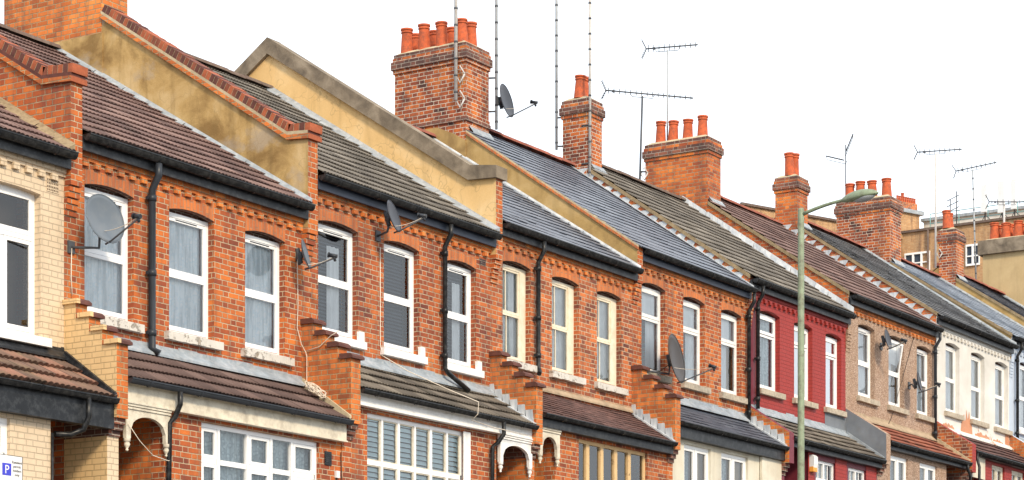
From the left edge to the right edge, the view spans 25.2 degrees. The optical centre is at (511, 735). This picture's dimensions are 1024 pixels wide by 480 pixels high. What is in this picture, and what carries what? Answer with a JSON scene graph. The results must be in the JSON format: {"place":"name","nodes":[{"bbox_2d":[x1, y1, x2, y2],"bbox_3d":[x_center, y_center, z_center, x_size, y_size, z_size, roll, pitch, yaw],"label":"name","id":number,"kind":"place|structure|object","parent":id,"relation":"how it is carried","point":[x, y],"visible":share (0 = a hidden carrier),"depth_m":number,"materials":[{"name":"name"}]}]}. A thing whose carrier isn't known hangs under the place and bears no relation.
{"place":"outdoors","nodes":[
{"label":"outdoors","id":0,"kind":"place"},
{"bbox_2d":[0,0,1023,228],"label":"sky","id":1,"kind":"structure","parent":0,"point":[771,79],"materials":[{"name":"white"}]},
{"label":"pavement","id":2,"kind":"structure","parent":0,"visible":0},
{"bbox_2d":[0,454,22,479],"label":"parking sign","id":3,"kind":"object","parent":2,"relation":"on","point":[11,467],"visible":1,"depth_m":24.42,"materials":[{"name":"metal"}]},
{"bbox_2d":[798,189,878,479],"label":"street lamp","id":4,"kind":"object","parent":2,"relation":"on","point":[861,195],"visible":1,"depth_m":40.82,"materials":[{"name":"metal"}]},
{"bbox_3d":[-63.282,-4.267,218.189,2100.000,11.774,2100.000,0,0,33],"label":"ground","id":5,"kind":"structure","parent":0,"visible":0},
{"bbox_2d":[0,97,119,479],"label":"terraced house","id":6,"kind":"structure","parent":5,"relation":"on","point":[35,162],"depth_m":28.76,"materials":[{"name":"beige brick"}]},
{"bbox_2d":[0,418,6,454],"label":"bay window","id":7,"kind":"structure","parent":6,"relation":"in","point":[3,421],"depth_m":27.54,"materials":[{"name":"white plastic"}]},
{"bbox_2d":[0,184,51,347],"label":"window","id":8,"kind":"structure","parent":6,"relation":"in","point":[10,235],"depth_m":28.98,"materials":[{"name":"white plastic"}]},
{"bbox_2d":[0,23,354,479],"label":"terraced house","id":9,"kind":"structure","parent":5,"relation":"on","point":[189,281],"depth_m":31.07,"materials":[{"name":"orange brick"}]},
{"bbox_2d":[71,250,72,294],"bbox_3d":[-5.656,-5.970,29.449,0.023,0.620,0.023,0,0,33],"label":"cable","id":10,"kind":"object","parent":9,"relation":"attached to","point":[71,272],"visible":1,"depth_m":29.45,"materials":[{"name":"beige plastic"}]},
{"bbox_2d":[67,194,141,253],"bbox_3d":[-5.101,-6.583,29.338,1.104,0.766,0.615,0,0,33],"label":"satellite dish","id":11,"kind":"object","parent":9,"relation":"attached to","point":[105,219],"visible":1,"depth_m":29.45,"materials":[{"name":"grey paint"}]},
{"bbox_2d":[85,185,144,333],"bbox_3d":[-5.329,-6.307,30.123,0.303,1.895,1.158,0,0,33],"label":"window","id":12,"kind":"structure","parent":9,"relation":"in","point":[106,267],"depth_m":30.29,"materials":[{"name":"white plastic"}]},
{"bbox_2d":[128,423,169,460],"bbox_3d":[-4.661,-3.780,29.548,0.031,0.409,0.875,0,0,33],"label":"cable","id":13,"kind":"object","parent":9,"relation":"attached to","point":[145,447],"visible":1,"depth_m":29.45,"materials":[{"name":"beige plastic"}]},
{"bbox_2d":[164,210,223,350],"bbox_3d":[-4.442,-6.308,31.514,0.303,1.895,1.158,0,0,33],"label":"window","id":14,"kind":"structure","parent":9,"relation":"in","point":[188,233],"depth_m":31.67,"materials":[{"name":"white plastic"}]},
{"bbox_2d":[201,422,315,479],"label":"bay window","id":15,"kind":"structure","parent":9,"relation":"in","point":[227,453],"depth_m":31.56,"materials":[{"name":"white plastic"}]},
{"bbox_2d":[241,232,294,366],"bbox_3d":[-3.579,-6.307,32.868,0.303,1.895,1.128,0,0,33],"label":"window","id":16,"kind":"structure","parent":9,"relation":"in","point":[261,252],"depth_m":33.01,"materials":[{"name":"white plastic"}]},
{"bbox_2d":[297,260,306,380],"bbox_3d":[-3.065,-6.060,33.444,0.153,1.880,0.032,0,0,-12],"label":"cable","id":17,"kind":"object","parent":9,"relation":"attached to","point":[297,321],"visible":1,"depth_m":33.43,"materials":[{"name":"plastic"}]},
{"bbox_2d":[304,381,325,398],"bbox_3d":[-2.839,-5.016,33.231,0.335,0.275,0.317,0,0,33],"label":"coiled cable","id":18,"kind":"object","parent":9,"relation":"on","point":[314,389],"visible":1,"depth_m":33.16,"materials":[{"name":"beige plastic"}]},
{"bbox_2d":[295,239,337,269],"bbox_3d":[-2.906,-6.960,33.147,0.716,0.449,0.436,0,0,33],"label":"satellite dish","id":19,"kind":"object","parent":9,"relation":"attached to","point":[302,254],"visible":1,"depth_m":33.13,"materials":[{"name":"grey paint"}]},
{"bbox_2d":[335,456,341,479],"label":"junction box","id":20,"kind":"object","parent":9,"relation":"attached to","point":[337,474],"visible":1,"depth_m":33.05,"materials":[{"name":"white plastic"}]},
{"bbox_2d":[4,0,539,479],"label":"terraced house","id":21,"kind":"structure","parent":5,"relation":"on","point":[408,426],"depth_m":35.30,"materials":[{"name":"brown brick"}]},
{"bbox_2d":[306,330,338,350],"bbox_3d":[-2.755,-5.740,33.302,0.603,0.252,0.015,0,0,32],"label":"cable","id":22,"kind":"object","parent":21,"relation":"attached to","point":[324,341],"visible":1,"depth_m":33.28,"materials":[{"name":"beige plastic"}]},
{"bbox_2d":[318,221,366,349],"bbox_3d":[-2.702,-6.803,34.372,0.430,1.896,1.208,0,0,33],"label":"window","id":23,"kind":"structure","parent":21,"relation":"in","point":[330,284],"depth_m":34.53,"materials":[{"name":"white plastic"}]},
{"bbox_2d":[375,200,426,241],"bbox_3d":[-1.748,-7.858,34.765,0.927,0.556,0.458,0,0,33],"label":"satellite dish","id":24,"kind":"object","parent":21,"relation":"attached to","point":[391,214],"visible":1,"depth_m":34.81,"materials":[{"name":"grey paint"}]},
{"bbox_2d":[380,242,427,364],"bbox_3d":[-1.821,-6.803,35.755,0.430,1.896,1.168,0,0,33],"label":"window","id":25,"kind":"structure","parent":21,"relation":"in","point":[394,253],"depth_m":36.00,"materials":[{"name":"white plastic"}]},
{"bbox_2d":[367,413,461,479],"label":"bay window","id":26,"kind":"structure","parent":21,"relation":"in","point":[397,449],"depth_m":34.80,"materials":[{"name":"white plastic"}]},
{"bbox_2d":[380,247,527,435],"bbox_3d":[-0.673,-6.171,35.790,2.893,2.657,0.714,0,0,-38],"label":"cable","id":27,"kind":"object","parent":21,"relation":"attached to","point":[416,374],"visible":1,"depth_m":35.28,"materials":[{"name":"black plastic"}]},
{"bbox_2d":[447,261,484,378],"bbox_3d":[-0.921,-6.803,37.168,0.430,1.896,1.078,0,0,33],"label":"window","id":28,"kind":"structure","parent":21,"relation":"in","point":[454,270],"depth_m":37.35,"materials":[{"name":"white plastic"}]},
{"bbox_2d":[235,37,678,479],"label":"terraced house","id":29,"kind":"structure","parent":5,"relation":"on","point":[560,353],"depth_m":39.43,"materials":[{"name":"orange brick"}]},
{"bbox_2d":[503,262,536,372],"bbox_3d":[0.033,-7.083,38.540,0.307,1.845,1.098,0,0,33],"label":"window","id":30,"kind":"structure","parent":29,"relation":"in","point":[513,275],"depth_m":38.71,"materials":[{"name":"plastic"}]},
{"bbox_2d":[549,277,585,384],"bbox_3d":[0.882,-7.082,39.873,0.308,1.846,1.118,0,0,33],"label":"window","id":31,"kind":"structure","parent":29,"relation":"in","point":[562,291],"depth_m":40.06,"materials":[{"name":"plastic"}]},
{"bbox_2d":[594,292,628,395],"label":"window","id":32,"kind":"structure","parent":29,"relation":"in","point":[606,304],"depth_m":41.34,"materials":[{"name":"plastic"}]},
{"bbox_2d":[579,439,644,479],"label":"bay window","id":33,"kind":"structure","parent":29,"relation":"in","point":[597,461],"depth_m":39.98,"materials":[{"name":"beige glass"}]},
{"bbox_2d":[391,18,789,479],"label":"terraced house","id":34,"kind":"structure","parent":5,"relation":"on","point":[680,287],"depth_m":43.98,"materials":[{"name":"orange brick"}]},
{"bbox_2d":[454,0,464,108],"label":"antenna mast","id":35,"kind":"object","parent":34,"relation":"attached to","point":[456,80],"visible":1,"depth_m":43.73,"materials":[{"name":"metal"}]},
{"bbox_2d":[489,0,497,129],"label":"antenna mast","id":36,"kind":"object","parent":34,"relation":"attached to","point":[496,62],"visible":1,"depth_m":44.39,"materials":[{"name":"metal"}]},
{"bbox_2d":[496,83,537,117],"bbox_3d":[0.033,-12.353,44.421,0.609,0.671,0.767,0,0,-44],"label":"satellite dish","id":37,"kind":"object","parent":36,"relation":"attached to","point":[504,101],"visible":1,"depth_m":44.60,"materials":[{"name":"grey paint"}]},
{"bbox_2d":[581,0,591,179],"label":"antenna mast","id":38,"kind":"object","parent":34,"relation":"attached to","point":[589,95],"visible":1,"depth_m":47.59,"materials":[{"name":"metal"}]},
{"bbox_2d":[642,284,671,383],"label":"window","id":39,"kind":"structure","parent":34,"relation":"in","point":[650,295],"depth_m":42.76,"materials":[{"name":"plastic"}]},
{"bbox_2d":[647,334,716,383],"bbox_3d":[2.968,-6.977,42.012,1.355,0.925,0.901,0,0,-40],"label":"satellite dish","id":40,"kind":"object","parent":34,"relation":"attached to","point":[675,359],"visible":1,"depth_m":42.45,"materials":[{"name":"grey metal"}]},
{"bbox_2d":[684,444,707,479],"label":"bay window","id":41,"kind":"structure","parent":34,"relation":"in","point":[695,458],"depth_m":42.56,"materials":[{"name":"white plastic"}]},
{"bbox_2d":[681,298,710,394],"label":"window","id":42,"kind":"structure","parent":34,"relation":"in","point":[691,310],"depth_m":44.12,"materials":[{"name":"plastic"}]},
{"bbox_2d":[721,452,745,479],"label":"bay window","id":43,"kind":"structure","parent":34,"relation":"in","point":[729,463],"depth_m":43.79,"materials":[{"name":"white plastic"}]},
{"bbox_2d":[719,310,747,404],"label":"window","id":44,"kind":"structure","parent":34,"relation":"in","point":[728,321],"depth_m":45.41,"materials":[{"name":"plastic"}]},
{"bbox_2d":[559,74,886,479],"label":"terraced house","id":45,"kind":"structure","parent":5,"relation":"on","point":[835,448],"depth_m":47.82,"materials":[{"name":"red paint"}]},
{"bbox_2d":[555,0,562,149],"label":"antenna mast","id":46,"kind":"object","parent":45,"relation":"attached to","point":[556,76],"visible":1,"depth_m":48.01,"materials":[{"name":"metal"}]},
{"bbox_2d":[760,311,785,399],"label":"window","id":47,"kind":"structure","parent":45,"relation":"in","point":[767,322],"depth_m":46.86,"materials":[{"name":"white plastic"}]},
{"bbox_2d":[792,323,818,408],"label":"window","id":48,"kind":"structure","parent":45,"relation":"in","point":[812,405],"depth_m":48.00,"materials":[{"name":"white plastic"}]},
{"bbox_2d":[809,455,817,471],"bbox_3d":[6.118,-5.530,46.508,0.107,0.340,0.190,0,0,33],"label":"alarm box","id":49,"kind":"object","parent":45,"relation":"attached to","point":[813,462],"visible":1,"depth_m":46.45,"materials":[{"name":"white plastic"}]},
{"bbox_2d":[816,460,832,479],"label":"bay window","id":50,"kind":"structure","parent":45,"relation":"in","point":[822,468],"depth_m":47.34,"materials":[{"name":"white plastic"}]},
{"bbox_2d":[824,334,846,417],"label":"window","id":51,"kind":"structure","parent":45,"relation":"in","point":[831,344],"depth_m":49.40,"materials":[{"name":"white plastic"}]},
{"bbox_2d":[848,467,863,479],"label":"bay window","id":52,"kind":"structure","parent":45,"relation":"in","point":[853,474],"depth_m":48.62,"materials":[{"name":"white plastic"}]},
{"bbox_2d":[642,115,972,479],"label":"terraced house","id":53,"kind":"structure","parent":5,"relation":"on","point":[906,443],"depth_m":51.78,"materials":[{"name":"paint"}]},
{"bbox_2d":[600,80,692,180],"bbox_3d":[3.099,-13.593,52.425,2.241,2.588,0.220,0,0,-17],"label":"tv aerial","id":54,"kind":"object","parent":53,"relation":"attached to","point":[641,97],"visible":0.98,"depth_m":52.38,"materials":[{"name":"metal"}]},
{"bbox_2d":[641,39,697,140],"bbox_3d":[3.609,-14.668,52.501,1.311,2.637,0.220,0,0,16],"label":"tv aerial","id":55,"kind":"object","parent":53,"relation":"attached to","point":[669,47],"visible":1,"depth_m":52.50,"materials":[{"name":"metal"}]},
{"bbox_2d":[856,325,879,406],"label":"window","id":56,"kind":"structure","parent":53,"relation":"in","point":[863,395],"depth_m":50.95,"materials":[{"name":"white plastic"}]},
{"bbox_2d":[880,329,907,349],"bbox_3d":[8.342,-8.792,50.896,0.433,0.459,0.873,0,0,-32],"label":"satellite dish","id":57,"kind":"object","parent":53,"relation":"attached to","point":[887,339],"visible":1,"depth_m":50.86,"materials":[{"name":"grey paint"}]},
{"bbox_2d":[890,455,905,479],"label":"bay window","id":58,"kind":"structure","parent":53,"relation":"in","point":[895,461],"depth_m":50.53,"materials":[{"name":"white plastic"}]},
{"bbox_2d":[887,337,909,415],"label":"window","id":59,"kind":"structure","parent":53,"relation":"in","point":[895,354],"depth_m":52.39,"materials":[{"name":"white plastic"}]},
{"bbox_2d":[888,338,913,423],"bbox_3d":[8.875,-8.110,52.269,0.019,2.187,1.508,0,0,33],"label":"cable","id":60,"kind":"object","parent":53,"relation":"on","point":[902,378],"visible":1,"depth_m":52.34,"materials":[{"name":"black plastic"}]},
{"bbox_2d":[908,372,940,392],"bbox_3d":[9.275,-8.042,52.219,0.466,0.488,0.940,0,0,-40],"label":"satellite dish","id":61,"kind":"object","parent":53,"relation":"attached to","point":[918,383],"visible":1,"depth_m":52.15,"materials":[{"name":"grey paint"}]},
{"bbox_2d":[915,347,934,423],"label":"window","id":62,"kind":"structure","parent":53,"relation":"in","point":[921,414],"depth_m":53.74,"materials":[{"name":"white plastic"}]},
{"bbox_2d":[920,463,934,479],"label":"bay window","id":63,"kind":"structure","parent":53,"relation":"in","point":[925,469],"depth_m":51.88,"materials":[{"name":"white plastic"}]},
{"bbox_2d":[740,193,1023,281],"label":"apartment block","id":64,"kind":"structure","parent":5,"relation":"on","point":[917,246],"depth_m":119.00,"materials":[{"name":"beige brick"}]},
{"bbox_2d":[904,251,929,269],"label":"window","id":65,"kind":"structure","parent":64,"relation":"in","point":[916,257],"depth_m":119.45,"materials":[{"name":"white plastic"}]},
{"bbox_2d":[947,191,958,223],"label":"roof antenna","id":66,"kind":"object","parent":64,"relation":"on","point":[954,203],"visible":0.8,"depth_m":118.66,"materials":[{"name":"metal"}]},
{"bbox_2d":[966,243,979,266],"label":"window","id":67,"kind":"structure","parent":64,"relation":"in","point":[970,256],"depth_m":117.72,"materials":[{"name":"white plastic"}]},
{"bbox_2d":[930,202,1023,226],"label":"roof railing","id":68,"kind":"object","parent":64,"relation":"on","point":[975,217],"visible":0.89,"depth_m":118.38,"materials":[{"name":"grey metal"}]},
{"bbox_2d":[981,184,989,219],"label":"phone mast","id":69,"kind":"object","parent":64,"relation":"on","point":[983,199],"visible":0.94,"depth_m":117.67,"materials":[{"name":"metal"}]},
{"bbox_2d":[998,181,1006,217],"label":"phone mast","id":70,"kind":"object","parent":64,"relation":"on","point":[1001,190],"visible":0.89,"depth_m":117.14,"materials":[{"name":"metal"}]},
{"bbox_2d":[1011,179,1018,215],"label":"phone mast","id":71,"kind":"object","parent":64,"relation":"on","point":[1014,192],"visible":1,"depth_m":116.78,"materials":[{"name":"metal"}]},
{"bbox_2d":[772,152,1023,479],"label":"terraced house","id":72,"kind":"structure","parent":5,"relation":"on","point":[973,355],"depth_m":55.94,"materials":[{"name":"paint"}]},
{"bbox_2d":[944,344,964,420],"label":"window","id":73,"kind":"structure","parent":72,"relation":"in","point":[950,351],"depth_m":55.25,"materials":[{"name":"plastic"}]},
{"bbox_2d":[970,353,989,428],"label":"window","id":74,"kind":"structure","parent":72,"relation":"in","point":[975,360],"depth_m":56.65,"materials":[{"name":"plastic"}]},
{"bbox_2d":[992,465,1002,479],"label":"bay window","id":75,"kind":"structure","parent":72,"relation":"in","point":[994,468],"depth_m":55.66,"materials":[{"name":"beige glass"}]},
{"bbox_2d":[994,362,1012,435],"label":"window","id":76,"kind":"structure","parent":72,"relation":"in","point":[999,370],"depth_m":58.03,"materials":[{"name":"plastic"}]},
{"bbox_2d":[1012,471,1022,479],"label":"bay window","id":77,"kind":"structure","parent":72,"relation":"in","point":[1015,474],"depth_m":56.77,"materials":[{"name":"white glass"}]},
{"bbox_2d":[834,177,1023,456],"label":"terraced house","id":78,"kind":"structure","parent":5,"relation":"on","point":[873,225],"depth_m":60.11,"materials":[{"name":"orange brick"}]},
{"bbox_2d":[826,134,852,190],"bbox_3d":[8.714,-14.975,60.938,0.747,2.049,0.294,0,0,18],"label":"tv aerial","id":79,"kind":"object","parent":78,"relation":"attached to","point":[846,150],"visible":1,"depth_m":60.86,"materials":[{"name":"metal"}]},
{"bbox_2d":[1019,363,1023,434],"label":"window","id":80,"kind":"structure","parent":78,"relation":"in","point":[1021,431],"depth_m":59.48,"materials":[{"name":"white plastic"}]},
{"bbox_2d":[933,210,1023,337],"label":"terraced house","id":81,"kind":"structure","parent":5,"relation":"on","point":[950,239],"depth_m":64.53,"materials":[{"name":"orange brick"}]},
{"bbox_2d":[913,144,961,267],"bbox_3d":[12.001,-14.954,64.644,1.341,3.507,0.220,0,0,16],"label":"tv aerial","id":82,"kind":"object","parent":81,"relation":"attached to","point":[934,151],"visible":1,"depth_m":64.64,"materials":[{"name":"metal"}]},
{"bbox_2d":[951,161,996,279],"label":"tv aerial","id":83,"kind":"object","parent":81,"relation":"attached to","point":[976,166],"visible":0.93,"depth_m":69.23,"materials":[{"name":"metal"}]},
{"bbox_2d":[978,220,1023,305],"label":"terraced house","id":84,"kind":"structure","parent":5,"relation":"on","point":[1001,253],"depth_m":68.92,"materials":[{"name":"paint"}]},
{"bbox_2d":[985,194,1023,222],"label":"tv aerial","id":85,"kind":"object","parent":84,"relation":"attached to","point":[1008,201],"visible":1,"depth_m":69.31,"materials":[{"name":"metal"}]}
]}

